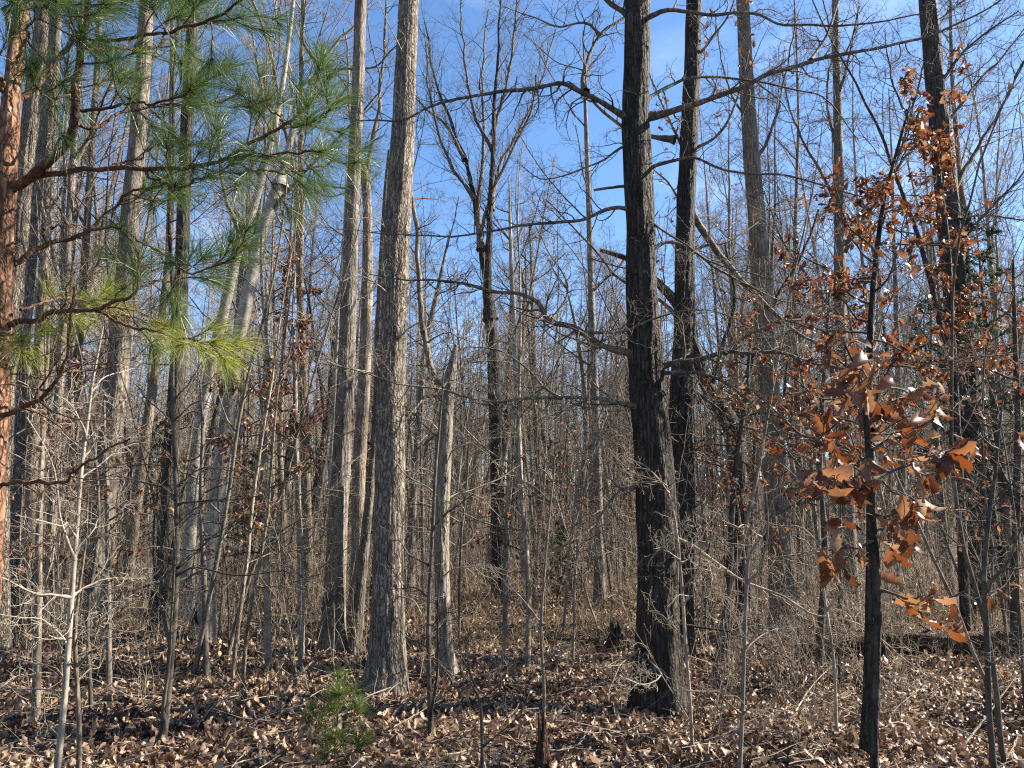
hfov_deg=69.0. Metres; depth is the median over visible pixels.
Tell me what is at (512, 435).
bare tree
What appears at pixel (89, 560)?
oak tree
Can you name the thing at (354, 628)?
twiggy shrub
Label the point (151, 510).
bare sapling tree
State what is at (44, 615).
bare sapling tree
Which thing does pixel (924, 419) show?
bare tree
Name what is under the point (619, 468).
bare tree
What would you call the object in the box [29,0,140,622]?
tall tree
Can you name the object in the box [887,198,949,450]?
bare tree
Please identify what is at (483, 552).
bare sapling tree
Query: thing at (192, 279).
bare tree
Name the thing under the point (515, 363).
bare tree
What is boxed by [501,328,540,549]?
bare tree
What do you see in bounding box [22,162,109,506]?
bare tree
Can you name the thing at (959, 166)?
bare tree
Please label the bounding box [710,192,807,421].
bare tree
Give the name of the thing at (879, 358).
bare tree
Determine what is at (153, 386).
bare tree
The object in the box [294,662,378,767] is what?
pine seedling
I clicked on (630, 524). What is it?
bare sapling tree
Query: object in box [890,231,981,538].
bare tree
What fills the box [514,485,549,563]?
bare sapling tree
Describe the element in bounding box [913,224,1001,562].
bare tree
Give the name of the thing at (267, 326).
bare tree
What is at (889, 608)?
twiggy shrub
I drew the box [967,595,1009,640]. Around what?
twiggy shrub
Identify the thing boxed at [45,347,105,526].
bare tree
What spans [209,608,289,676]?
twiggy shrub
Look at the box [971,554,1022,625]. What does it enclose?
twiggy shrub
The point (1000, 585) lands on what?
bare sapling tree
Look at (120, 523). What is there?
bare sapling tree
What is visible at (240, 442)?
bare tree
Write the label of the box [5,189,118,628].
bare sapling tree
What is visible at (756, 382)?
bare tree
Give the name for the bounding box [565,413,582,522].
bare tree
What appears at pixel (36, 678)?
young tree
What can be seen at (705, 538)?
bare sapling tree
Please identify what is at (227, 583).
bare sapling tree
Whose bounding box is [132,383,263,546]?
bare sapling tree
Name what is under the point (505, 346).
bare tree
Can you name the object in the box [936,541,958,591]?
twiggy shrub
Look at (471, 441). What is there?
bare tree
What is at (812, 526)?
bare sapling tree
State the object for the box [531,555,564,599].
twiggy shrub
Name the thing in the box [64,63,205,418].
bare tree
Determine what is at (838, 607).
bare sapling tree
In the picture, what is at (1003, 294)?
bare sapling tree
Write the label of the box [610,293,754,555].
bare sapling tree
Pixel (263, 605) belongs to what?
twiggy shrub
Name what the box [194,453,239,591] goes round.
bare sapling tree
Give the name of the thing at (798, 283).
bare tree
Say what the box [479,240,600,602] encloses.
bare sapling tree
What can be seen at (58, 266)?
bare tree
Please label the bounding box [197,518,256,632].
twiggy shrub
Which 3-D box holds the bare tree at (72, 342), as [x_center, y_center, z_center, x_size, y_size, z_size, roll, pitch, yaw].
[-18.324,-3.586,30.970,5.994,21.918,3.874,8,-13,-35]
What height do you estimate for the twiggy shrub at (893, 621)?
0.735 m
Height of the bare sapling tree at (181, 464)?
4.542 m
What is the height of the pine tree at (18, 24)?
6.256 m
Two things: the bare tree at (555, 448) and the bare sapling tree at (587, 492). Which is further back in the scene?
the bare tree at (555, 448)
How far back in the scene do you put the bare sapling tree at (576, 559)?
8.88 m
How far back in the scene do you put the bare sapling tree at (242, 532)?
19.71 m
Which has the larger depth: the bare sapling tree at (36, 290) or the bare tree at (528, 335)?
the bare tree at (528, 335)
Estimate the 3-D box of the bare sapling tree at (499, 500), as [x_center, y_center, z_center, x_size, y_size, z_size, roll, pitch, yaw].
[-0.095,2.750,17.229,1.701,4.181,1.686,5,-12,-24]
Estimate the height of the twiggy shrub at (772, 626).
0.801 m
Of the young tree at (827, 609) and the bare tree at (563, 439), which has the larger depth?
the bare tree at (563, 439)
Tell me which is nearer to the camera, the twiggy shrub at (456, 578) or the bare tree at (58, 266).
the twiggy shrub at (456, 578)
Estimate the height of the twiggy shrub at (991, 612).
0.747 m
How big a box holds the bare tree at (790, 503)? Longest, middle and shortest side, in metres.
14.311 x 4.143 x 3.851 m
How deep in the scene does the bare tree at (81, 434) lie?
15.47 m
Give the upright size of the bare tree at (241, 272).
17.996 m
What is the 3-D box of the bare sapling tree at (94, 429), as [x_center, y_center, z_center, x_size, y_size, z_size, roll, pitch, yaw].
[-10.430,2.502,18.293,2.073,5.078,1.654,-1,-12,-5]
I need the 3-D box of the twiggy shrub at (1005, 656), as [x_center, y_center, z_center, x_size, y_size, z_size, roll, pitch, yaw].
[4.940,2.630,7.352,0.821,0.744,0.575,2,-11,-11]
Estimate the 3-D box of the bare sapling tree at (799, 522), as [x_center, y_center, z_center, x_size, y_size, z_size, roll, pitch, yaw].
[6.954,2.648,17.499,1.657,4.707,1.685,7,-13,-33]
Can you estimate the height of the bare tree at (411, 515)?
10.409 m
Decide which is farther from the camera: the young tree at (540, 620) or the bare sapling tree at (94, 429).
the bare sapling tree at (94, 429)
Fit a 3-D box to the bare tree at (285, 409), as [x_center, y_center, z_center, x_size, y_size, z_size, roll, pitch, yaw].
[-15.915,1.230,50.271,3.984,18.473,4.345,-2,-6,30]
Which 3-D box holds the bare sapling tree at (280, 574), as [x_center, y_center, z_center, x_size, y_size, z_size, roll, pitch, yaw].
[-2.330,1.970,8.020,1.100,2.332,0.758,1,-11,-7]
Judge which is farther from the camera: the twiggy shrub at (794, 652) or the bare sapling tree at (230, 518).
the bare sapling tree at (230, 518)
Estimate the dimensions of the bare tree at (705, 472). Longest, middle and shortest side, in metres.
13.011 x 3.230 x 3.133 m
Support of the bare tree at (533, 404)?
on the ground at (590, 758)
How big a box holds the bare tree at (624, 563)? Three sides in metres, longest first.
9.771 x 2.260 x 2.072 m
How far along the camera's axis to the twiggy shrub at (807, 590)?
12.30 m
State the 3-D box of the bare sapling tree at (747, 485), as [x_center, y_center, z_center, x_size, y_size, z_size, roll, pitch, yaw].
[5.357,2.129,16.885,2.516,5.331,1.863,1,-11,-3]
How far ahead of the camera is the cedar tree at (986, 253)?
13.03 m
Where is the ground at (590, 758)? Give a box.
[0,484,1023,767]
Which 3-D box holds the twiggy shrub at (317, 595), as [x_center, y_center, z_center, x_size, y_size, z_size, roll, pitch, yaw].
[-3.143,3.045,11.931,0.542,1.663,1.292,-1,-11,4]
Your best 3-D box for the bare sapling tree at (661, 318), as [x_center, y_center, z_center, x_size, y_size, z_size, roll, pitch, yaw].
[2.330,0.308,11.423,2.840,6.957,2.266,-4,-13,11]
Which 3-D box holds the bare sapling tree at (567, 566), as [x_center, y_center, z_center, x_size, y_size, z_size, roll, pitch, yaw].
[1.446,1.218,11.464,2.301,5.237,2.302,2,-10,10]
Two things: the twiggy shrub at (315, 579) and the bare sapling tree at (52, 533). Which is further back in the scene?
the twiggy shrub at (315, 579)
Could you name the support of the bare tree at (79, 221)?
on the ground at (590, 758)
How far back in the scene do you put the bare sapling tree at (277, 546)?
13.20 m
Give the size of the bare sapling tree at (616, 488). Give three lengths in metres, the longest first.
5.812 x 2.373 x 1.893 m
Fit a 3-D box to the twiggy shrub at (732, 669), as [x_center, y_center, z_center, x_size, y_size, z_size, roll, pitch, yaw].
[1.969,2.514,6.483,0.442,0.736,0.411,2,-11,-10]
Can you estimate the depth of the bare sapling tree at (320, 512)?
22.62 m
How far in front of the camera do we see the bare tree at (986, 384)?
32.23 m
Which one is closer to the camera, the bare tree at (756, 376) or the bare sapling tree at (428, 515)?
the bare sapling tree at (428, 515)
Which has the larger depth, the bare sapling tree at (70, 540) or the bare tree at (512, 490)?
the bare tree at (512, 490)
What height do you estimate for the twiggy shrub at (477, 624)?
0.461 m
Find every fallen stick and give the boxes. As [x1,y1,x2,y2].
[191,688,240,734]
[278,644,329,701]
[357,666,393,710]
[383,675,445,702]
[779,719,832,756]
[795,657,841,710]
[952,667,1019,760]
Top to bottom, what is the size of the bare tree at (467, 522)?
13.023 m
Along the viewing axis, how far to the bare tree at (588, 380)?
22.82 m
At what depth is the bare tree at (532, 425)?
32.24 m
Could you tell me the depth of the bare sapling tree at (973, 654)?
7.16 m
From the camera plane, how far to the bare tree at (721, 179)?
40.12 m
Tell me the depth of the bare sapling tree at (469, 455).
20.03 m
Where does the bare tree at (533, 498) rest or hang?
on the ground at (590, 758)
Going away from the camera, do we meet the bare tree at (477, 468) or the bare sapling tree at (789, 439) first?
the bare sapling tree at (789, 439)
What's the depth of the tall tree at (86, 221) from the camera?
15.86 m
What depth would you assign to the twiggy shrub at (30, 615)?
9.99 m
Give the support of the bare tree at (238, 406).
on the ground at (590, 758)
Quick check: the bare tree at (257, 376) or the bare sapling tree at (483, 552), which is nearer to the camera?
the bare sapling tree at (483, 552)
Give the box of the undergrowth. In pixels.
[0,352,1023,698]
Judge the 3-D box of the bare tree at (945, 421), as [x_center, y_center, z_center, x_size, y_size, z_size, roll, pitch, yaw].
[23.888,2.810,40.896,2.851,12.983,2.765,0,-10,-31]
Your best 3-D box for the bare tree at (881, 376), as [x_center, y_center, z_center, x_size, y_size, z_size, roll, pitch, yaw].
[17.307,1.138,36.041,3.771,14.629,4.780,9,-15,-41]
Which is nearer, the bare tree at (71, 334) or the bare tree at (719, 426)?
the bare tree at (71, 334)
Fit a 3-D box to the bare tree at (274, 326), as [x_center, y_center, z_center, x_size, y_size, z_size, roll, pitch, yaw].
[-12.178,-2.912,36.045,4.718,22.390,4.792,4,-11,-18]
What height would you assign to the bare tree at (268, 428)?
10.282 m
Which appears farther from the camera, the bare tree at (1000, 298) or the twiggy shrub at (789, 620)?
the bare tree at (1000, 298)
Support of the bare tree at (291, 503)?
on the ground at (590, 758)
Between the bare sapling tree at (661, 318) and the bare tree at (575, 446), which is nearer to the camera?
the bare sapling tree at (661, 318)
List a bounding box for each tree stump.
[534,708,551,767]
[605,619,625,651]
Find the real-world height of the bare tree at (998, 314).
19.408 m
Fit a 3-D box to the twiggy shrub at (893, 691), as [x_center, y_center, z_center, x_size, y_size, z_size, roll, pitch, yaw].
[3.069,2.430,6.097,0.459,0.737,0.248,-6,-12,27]
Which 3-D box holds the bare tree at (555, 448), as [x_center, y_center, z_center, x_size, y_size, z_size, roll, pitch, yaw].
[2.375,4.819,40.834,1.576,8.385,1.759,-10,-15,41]
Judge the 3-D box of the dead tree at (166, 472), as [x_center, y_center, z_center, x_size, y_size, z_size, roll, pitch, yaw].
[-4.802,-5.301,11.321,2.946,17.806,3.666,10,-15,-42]
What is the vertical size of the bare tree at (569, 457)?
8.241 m
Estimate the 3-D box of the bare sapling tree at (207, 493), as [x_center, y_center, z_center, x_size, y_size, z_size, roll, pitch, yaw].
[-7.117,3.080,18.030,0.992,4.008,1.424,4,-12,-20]
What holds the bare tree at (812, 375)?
on the ground at (590, 758)
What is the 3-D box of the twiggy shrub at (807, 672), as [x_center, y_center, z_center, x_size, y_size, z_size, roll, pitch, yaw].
[2.497,2.462,6.562,0.832,0.881,0.789,-4,-12,20]
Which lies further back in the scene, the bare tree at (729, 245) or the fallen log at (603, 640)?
the bare tree at (729, 245)
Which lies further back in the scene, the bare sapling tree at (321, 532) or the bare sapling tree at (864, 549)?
the bare sapling tree at (321, 532)
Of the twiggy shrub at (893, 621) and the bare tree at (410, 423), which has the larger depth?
the bare tree at (410, 423)
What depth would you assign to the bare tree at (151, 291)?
33.48 m
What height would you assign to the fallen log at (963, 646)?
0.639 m
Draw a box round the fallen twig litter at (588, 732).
[0,590,1023,767]
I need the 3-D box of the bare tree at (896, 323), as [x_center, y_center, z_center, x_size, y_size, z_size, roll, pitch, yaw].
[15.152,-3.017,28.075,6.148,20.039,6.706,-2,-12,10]
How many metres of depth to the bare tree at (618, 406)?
35.56 m
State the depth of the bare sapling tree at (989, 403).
14.29 m
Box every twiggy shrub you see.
[0,583,92,642]
[0,591,12,658]
[29,562,80,642]
[42,550,151,654]
[77,583,137,678]
[83,592,126,643]
[111,571,140,625]
[114,525,155,606]
[119,634,154,705]
[126,548,188,666]
[138,520,155,588]
[155,584,196,647]
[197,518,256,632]
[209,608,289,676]
[221,510,261,613]
[233,523,288,607]
[244,554,295,648]
[253,604,311,715]
[259,540,295,616]
[292,533,325,620]
[292,545,349,654]
[304,535,350,604]
[305,568,320,602]
[305,583,322,627]
[305,591,319,635]
[338,572,370,658]
[404,546,433,604]
[413,539,434,615]
[420,536,474,636]
[453,509,492,595]
[463,611,487,639]
[483,584,510,642]
[486,592,525,662]
[501,550,535,596]
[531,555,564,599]
[533,551,562,594]
[553,563,576,599]
[567,589,617,637]
[587,552,633,591]
[598,525,799,737]
[600,574,621,615]
[701,568,722,600]
[701,624,784,694]
[710,632,751,706]
[724,639,751,685]
[730,562,832,709]
[743,596,799,654]
[746,617,845,715]
[753,554,802,609]
[753,564,767,599]
[753,592,777,630]
[753,609,809,666]
[754,555,832,628]
[762,538,863,635]
[762,558,813,662]
[772,625,819,669]
[776,640,858,729]
[780,583,803,650]
[787,617,861,692]
[790,528,914,634]
[796,566,818,618]
[806,596,935,699]
[849,563,931,630]
[854,595,906,641]
[857,641,912,725]
[880,547,932,619]
[880,571,902,629]
[882,562,921,660]
[882,582,909,618]
[885,570,942,685]
[895,551,956,608]
[902,514,955,598]
[928,612,959,674]
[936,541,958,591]
[961,611,1023,683]
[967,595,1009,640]
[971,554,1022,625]
[977,584,1002,627]
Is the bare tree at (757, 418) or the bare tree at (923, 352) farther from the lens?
the bare tree at (923, 352)
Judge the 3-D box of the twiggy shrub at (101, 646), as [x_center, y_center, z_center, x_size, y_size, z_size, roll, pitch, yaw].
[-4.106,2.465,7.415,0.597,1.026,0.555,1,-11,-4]
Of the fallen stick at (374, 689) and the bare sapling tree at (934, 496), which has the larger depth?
the bare sapling tree at (934, 496)
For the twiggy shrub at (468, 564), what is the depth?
17.22 m
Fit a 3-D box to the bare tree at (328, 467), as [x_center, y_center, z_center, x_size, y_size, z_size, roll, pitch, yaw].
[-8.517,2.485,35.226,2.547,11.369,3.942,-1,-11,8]
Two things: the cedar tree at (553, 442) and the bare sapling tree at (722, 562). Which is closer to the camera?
the bare sapling tree at (722, 562)
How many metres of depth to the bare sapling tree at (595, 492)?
14.31 m
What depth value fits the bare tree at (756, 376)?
26.65 m
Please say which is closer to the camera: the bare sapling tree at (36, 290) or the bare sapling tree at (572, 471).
the bare sapling tree at (36, 290)
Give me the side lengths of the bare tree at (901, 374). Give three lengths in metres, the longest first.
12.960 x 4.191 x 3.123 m
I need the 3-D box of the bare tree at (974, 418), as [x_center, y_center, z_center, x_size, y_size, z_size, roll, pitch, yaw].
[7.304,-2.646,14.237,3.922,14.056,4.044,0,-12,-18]
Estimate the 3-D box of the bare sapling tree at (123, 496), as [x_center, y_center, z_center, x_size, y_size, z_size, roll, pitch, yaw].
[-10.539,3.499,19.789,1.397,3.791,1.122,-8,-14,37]
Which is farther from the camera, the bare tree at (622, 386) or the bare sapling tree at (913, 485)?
the bare tree at (622, 386)
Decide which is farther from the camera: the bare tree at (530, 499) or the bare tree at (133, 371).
the bare tree at (133, 371)
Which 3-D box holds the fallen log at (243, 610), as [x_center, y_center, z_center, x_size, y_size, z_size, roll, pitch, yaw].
[-5.534,3.849,13.177,1.938,0.548,0.405,7,-13,-33]
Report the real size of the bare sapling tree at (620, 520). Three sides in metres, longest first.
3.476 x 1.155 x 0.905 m
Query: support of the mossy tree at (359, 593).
on the ground at (590, 758)
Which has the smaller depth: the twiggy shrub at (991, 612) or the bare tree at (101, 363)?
the twiggy shrub at (991, 612)
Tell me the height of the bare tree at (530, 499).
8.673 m
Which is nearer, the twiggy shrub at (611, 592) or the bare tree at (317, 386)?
the twiggy shrub at (611, 592)
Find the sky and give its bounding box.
[0,0,1023,483]
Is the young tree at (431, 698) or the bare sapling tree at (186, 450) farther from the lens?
the bare sapling tree at (186, 450)
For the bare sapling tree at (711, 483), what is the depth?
18.90 m
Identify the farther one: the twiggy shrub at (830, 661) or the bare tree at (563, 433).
the bare tree at (563, 433)
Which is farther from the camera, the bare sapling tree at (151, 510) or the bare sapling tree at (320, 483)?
the bare sapling tree at (151, 510)
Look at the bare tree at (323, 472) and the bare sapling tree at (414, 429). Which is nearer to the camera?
the bare sapling tree at (414, 429)
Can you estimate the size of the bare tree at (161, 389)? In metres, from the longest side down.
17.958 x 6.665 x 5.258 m
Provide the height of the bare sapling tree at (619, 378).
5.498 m
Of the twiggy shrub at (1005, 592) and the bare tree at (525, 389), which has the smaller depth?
the twiggy shrub at (1005, 592)
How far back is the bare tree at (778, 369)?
37.79 m
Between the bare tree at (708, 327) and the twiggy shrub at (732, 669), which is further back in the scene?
the bare tree at (708, 327)
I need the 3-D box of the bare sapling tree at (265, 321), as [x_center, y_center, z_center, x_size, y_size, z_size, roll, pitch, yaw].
[-3.398,-0.546,9.623,2.513,7.843,2.271,-6,-13,29]
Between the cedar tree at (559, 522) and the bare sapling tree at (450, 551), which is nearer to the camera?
the bare sapling tree at (450, 551)
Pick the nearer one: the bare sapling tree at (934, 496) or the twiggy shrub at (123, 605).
the twiggy shrub at (123, 605)
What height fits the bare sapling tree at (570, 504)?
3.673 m
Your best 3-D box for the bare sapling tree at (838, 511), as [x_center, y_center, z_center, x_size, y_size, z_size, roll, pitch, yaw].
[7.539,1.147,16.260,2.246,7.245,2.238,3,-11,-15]
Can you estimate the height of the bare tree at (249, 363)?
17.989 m
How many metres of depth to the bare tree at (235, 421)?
50.67 m
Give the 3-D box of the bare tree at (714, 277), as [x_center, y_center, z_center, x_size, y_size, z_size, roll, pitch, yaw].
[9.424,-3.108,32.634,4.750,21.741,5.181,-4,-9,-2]
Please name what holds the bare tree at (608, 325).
on the ground at (590, 758)
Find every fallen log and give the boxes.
[139,595,244,616]
[241,618,320,626]
[458,635,538,663]
[532,636,606,644]
[794,613,1023,658]
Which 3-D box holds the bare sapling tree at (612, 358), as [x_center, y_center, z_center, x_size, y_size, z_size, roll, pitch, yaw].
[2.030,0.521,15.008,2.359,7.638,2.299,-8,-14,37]
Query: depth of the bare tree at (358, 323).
15.44 m
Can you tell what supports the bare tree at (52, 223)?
on the ground at (590, 758)
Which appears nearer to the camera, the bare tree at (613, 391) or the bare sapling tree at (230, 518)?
the bare sapling tree at (230, 518)
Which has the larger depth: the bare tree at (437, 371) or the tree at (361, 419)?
the bare tree at (437, 371)
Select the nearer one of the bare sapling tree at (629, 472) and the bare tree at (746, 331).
the bare sapling tree at (629, 472)
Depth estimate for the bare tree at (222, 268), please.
26.59 m
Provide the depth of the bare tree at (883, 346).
38.41 m
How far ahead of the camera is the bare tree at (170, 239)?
13.21 m
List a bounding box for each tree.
[0,0,96,614]
[0,0,399,604]
[0,1,57,647]
[0,5,174,617]
[0,302,175,767]
[0,391,130,682]
[0,490,157,767]
[2,297,106,725]
[3,333,129,591]
[4,406,128,673]
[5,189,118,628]
[7,95,138,476]
[11,144,209,711]
[13,188,256,671]
[18,443,120,605]
[21,65,159,546]
[21,251,121,556]
[21,308,141,625]
[21,409,82,614]
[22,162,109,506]
[22,363,101,569]
[22,425,59,574]
[24,178,99,477]
[24,436,43,536]
[26,131,115,416]
[27,0,243,606]
[27,103,142,434]
[27,207,99,439]
[28,207,93,443]
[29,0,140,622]
[30,244,59,380]
[32,409,149,625]
[33,143,119,511]
[34,85,168,600]
[35,165,89,287]
[42,8,177,549]
[43,329,144,547]
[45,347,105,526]
[45,361,151,597]
[49,20,229,569]
[51,141,124,557]
[51,224,141,425]
[51,391,173,689]
[52,0,259,382]
[52,292,101,508]
[53,431,168,652]
[54,0,159,607]
[58,391,140,514]
[60,417,163,545]
[61,384,102,529]
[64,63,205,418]
[64,157,158,481]
[72,1,207,632]
[73,125,179,523]
[73,207,156,448]
[73,326,284,744]
[77,67,204,535]
[79,269,142,545]
[80,191,143,566]
[97,293,144,404]
[99,373,288,677]
[110,312,285,552]
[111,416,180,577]
[111,431,162,587]
[112,410,159,553]
[112,435,160,614]
[112,452,137,575]
[113,331,223,637]
[120,334,145,466]
[121,296,161,459]
[122,262,196,543]
[122,265,169,515]
[125,260,222,454]
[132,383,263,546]
[133,452,158,554]
[135,185,206,562]
[139,465,158,545]
[140,438,204,573]
[143,18,197,637]
[146,0,393,599]
[148,0,338,601]
[149,196,236,579]
[149,413,193,542]
[153,80,359,654]
[160,0,294,622]
[170,327,282,642]
[179,86,367,677]
[180,353,219,515]
[181,131,309,544]
[182,332,312,633]
[182,395,249,548]
[184,0,430,642]
[189,193,264,457]
[190,192,291,548]
[194,176,372,686]
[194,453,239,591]
[195,0,341,618]
[195,0,379,561]
[196,435,231,577]
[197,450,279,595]
[202,276,265,417]
[206,350,303,675]
[207,443,253,564]
[207,500,262,650]
[211,345,263,462]
[212,370,312,549]
[213,431,250,587]
[219,169,377,680]
[219,201,280,551]
[225,136,409,659]
[228,431,255,577]
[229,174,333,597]
[230,315,262,535]
[231,460,256,584]
[232,273,280,440]
[233,111,309,540]
[234,368,328,618]
[234,413,313,555]
[243,404,329,596]
[245,0,390,654]
[246,196,337,563]
[247,247,326,661]
[249,403,289,539]
[251,279,308,518]
[252,277,325,549]
[252,459,344,675]
[256,423,370,667]
[259,129,342,557]
[264,113,410,524]
[267,372,309,501]
[268,325,324,490]
[270,0,1023,721]
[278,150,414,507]
[280,415,350,568]
[285,319,329,534]
[298,114,387,540]
[304,427,351,600]
[304,493,325,619]
[306,254,374,385]
[307,342,353,464]
[308,324,356,557]
[308,334,357,527]
[311,243,373,539]
[311,315,356,399]
[312,438,352,583]
[312,454,328,556]
[315,327,412,479]
[316,0,453,704]
[316,193,382,610]
[322,0,398,630]
[325,356,368,484]
[326,242,446,574]
[333,396,429,609]
[334,363,407,565]
[338,96,469,613]
[346,149,389,655]
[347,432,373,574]
[348,340,462,544]
[351,238,537,645]
[353,132,563,677]
[353,333,434,508]
[354,308,416,423]
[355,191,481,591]
[357,269,485,570]
[366,144,595,671]
[371,302,414,436]
[375,349,496,737]
[378,173,458,599]
[380,0,575,595]
[404,273,505,567]
[405,338,461,476]
[406,241,479,566]
[407,324,479,568]
[409,249,532,546]
[411,361,453,542]
[413,409,432,537]
[416,465,457,550]
[417,370,522,547]
[418,406,464,509]
[420,646,546,767]
[423,404,436,521]
[424,497,459,578]
[427,410,461,506]
[432,449,484,591]
[434,421,488,593]
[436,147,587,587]
[450,386,488,571]
[451,311,511,584]
[452,450,566,640]
[453,339,503,442]
[453,347,486,556]
[455,370,510,541]
[457,176,555,491]
[463,307,512,554]
[464,373,483,527]
[464,454,597,730]
[468,140,585,586]
[472,421,543,549]
[474,406,569,628]
[476,259,542,584]
[477,397,504,544]
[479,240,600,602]
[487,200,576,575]
[489,311,566,543]
[491,184,620,603]
[495,295,523,544]
[496,213,579,548]
[498,265,549,550]
[500,156,755,585]
[500,337,601,631]
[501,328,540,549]
[503,349,530,547]
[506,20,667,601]
[509,366,532,541]
[510,291,569,540]
[514,409,572,542]
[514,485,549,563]
[516,471,570,619]
[517,368,631,609]
[523,415,584,632]
[523,453,570,551]
[526,278,601,562]
[531,295,673,633]
[532,303,680,658]
[532,433,575,572]
[533,426,605,590]
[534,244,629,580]
[538,379,580,481]
[538,519,581,595]
[541,366,635,591]
[541,395,569,543]
[543,297,622,590]
[544,0,843,663]
[545,451,574,555]
[547,244,627,576]
[548,403,569,462]
[550,290,627,483]
[551,235,626,565]
[553,381,626,589]
[553,409,604,578]
[554,423,590,552]
[555,215,626,571]
[555,346,628,602]
[557,242,673,414]
[558,393,579,551]
[558,457,582,558]
[563,239,634,481]
[563,407,604,494]
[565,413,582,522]
[566,451,612,582]
[571,213,706,481]
[572,355,588,454]
[574,200,738,484]
[576,406,635,576]
[578,301,625,522]
[578,410,633,598]
[579,382,705,607]
[580,334,635,562]
[580,368,619,495]
[582,172,672,418]
[583,516,613,579]
[586,320,627,557]
[589,302,698,603]
[594,309,727,626]
[595,269,629,556]
[596,472,636,591]
[597,264,669,582]
[598,254,625,533]
[598,364,626,558]
[599,304,634,479]
[600,193,842,614]
[602,366,633,512]
[603,412,635,533]
[604,468,630,567]
[605,408,633,574]
[606,460,636,576]
[608,358,634,551]
[608,445,747,744]
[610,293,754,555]
[610,338,631,546]
[610,419,626,510]
[613,355,625,543]
[613,385,740,597]
[613,408,633,504]
[614,466,636,573]
[618,479,636,562]
[657,56,802,588]
[660,315,693,403]
[662,248,729,560]
[662,250,775,625]
[663,310,722,473]
[665,276,731,574]
[666,222,785,469]
[666,224,756,557]
[666,262,746,539]
[666,276,758,615]
[668,74,748,466]
[668,370,722,533]
[669,372,765,617]
[670,431,812,767]
[676,345,754,647]
[681,405,749,662]
[690,291,822,661]
[694,0,841,628]
[694,448,718,556]
[695,55,800,566]
[695,179,749,533]
[695,409,733,551]
[696,190,747,402]
[697,444,732,602]
[698,370,748,478]
[699,369,796,535]
[700,158,780,388]
[703,28,864,555]
[707,357,833,599]
[708,134,857,573]
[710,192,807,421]
[711,48,935,690]
[712,171,891,636]
[715,0,847,595]
[717,52,846,557]
[719,254,788,438]
[719,272,957,667]
[720,175,809,557]
[722,208,785,358]
[723,221,780,555]
[723,243,782,541]
[725,386,804,523]
[726,206,817,564]
[727,246,788,520]
[737,305,894,621]
[739,43,1013,759]
[741,109,875,539]
[744,445,767,576]
[745,0,971,606]
[745,291,797,452]
[745,500,895,735]
[747,370,865,574]
[752,373,815,523]
[753,0,1023,535]
[754,177,833,595]
[757,177,1000,698]
[766,176,864,556]
[767,92,924,568]
[767,217,832,553]
[768,323,866,678]
[770,240,811,552]
[774,225,833,524]
[775,233,829,455]
[780,367,821,547]
[784,292,849,473]
[788,337,1023,767]
[789,417,854,603]
[789,465,828,576]
[790,402,814,592]
[794,201,941,594]
[803,225,900,530]
[806,301,892,604]
[808,14,923,587]
[809,250,888,522]
[814,10,1023,765]
[817,47,978,573]
[821,373,887,539]
[825,148,942,559]
[829,380,882,548]
[838,324,975,622]
[846,218,919,569]
[848,0,1023,621]
[848,84,990,320]
[849,255,933,553]
[849,274,915,473]
[849,349,945,590]
[851,285,916,503]
[852,360,922,596]
[853,259,925,506]
[855,294,927,468]
[858,514,883,601]
[859,424,899,580]
[875,0,1023,354]
[875,105,1002,574]
[876,391,930,581]
[879,249,935,519]
[879,316,955,566]
[880,431,954,592]
[881,115,998,375]
[886,272,937,545]
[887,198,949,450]
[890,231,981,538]
[890,284,933,539]
[891,296,955,593]
[896,357,949,584]
[898,215,979,537]
[899,129,1023,630]
[899,224,989,337]
[901,316,948,545]
[903,88,1011,387]
[907,338,1023,499]
[909,413,995,542]
[909,468,941,583]
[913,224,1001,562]
[915,199,1023,660]
[916,215,1023,566]
[917,354,1013,534]
[919,137,1021,572]
[919,323,950,483]
[921,278,1023,707]
[924,0,1023,541]
[926,94,1023,587]
[926,207,1023,601]
[927,348,948,490]
[930,380,1023,767]
[933,379,1022,528]
[944,259,1023,656]
[946,486,1010,627]
[966,166,1023,506]
[969,289,1023,559]
[970,223,1022,511]
[971,245,1023,422]
[973,229,1023,465]
[974,213,1023,411]
[975,285,1021,482]
[980,193,1023,425]
[981,326,1023,506]
[981,345,1023,497]
[987,335,1023,518]
[989,296,1022,482]
[992,274,1023,415]
[993,258,1023,437]
[999,248,1023,526]
[1007,242,1023,377]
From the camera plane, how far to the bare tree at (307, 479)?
16.13 m
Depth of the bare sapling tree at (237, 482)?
17.09 m
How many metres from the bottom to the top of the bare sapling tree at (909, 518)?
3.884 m
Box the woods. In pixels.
[28,1,1023,549]
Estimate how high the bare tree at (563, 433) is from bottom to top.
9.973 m
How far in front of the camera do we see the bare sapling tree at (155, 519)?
21.16 m
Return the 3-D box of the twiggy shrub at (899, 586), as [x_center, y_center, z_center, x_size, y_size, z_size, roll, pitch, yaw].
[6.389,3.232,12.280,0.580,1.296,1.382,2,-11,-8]
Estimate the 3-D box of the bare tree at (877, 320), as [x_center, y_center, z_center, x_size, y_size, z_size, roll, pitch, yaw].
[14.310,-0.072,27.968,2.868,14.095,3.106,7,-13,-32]
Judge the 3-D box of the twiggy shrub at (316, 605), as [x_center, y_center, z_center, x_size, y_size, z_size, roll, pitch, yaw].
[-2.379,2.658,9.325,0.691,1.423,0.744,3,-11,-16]
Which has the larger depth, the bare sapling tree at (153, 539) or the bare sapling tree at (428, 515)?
the bare sapling tree at (428, 515)
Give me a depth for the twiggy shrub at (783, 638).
8.93 m
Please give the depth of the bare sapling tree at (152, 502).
17.26 m

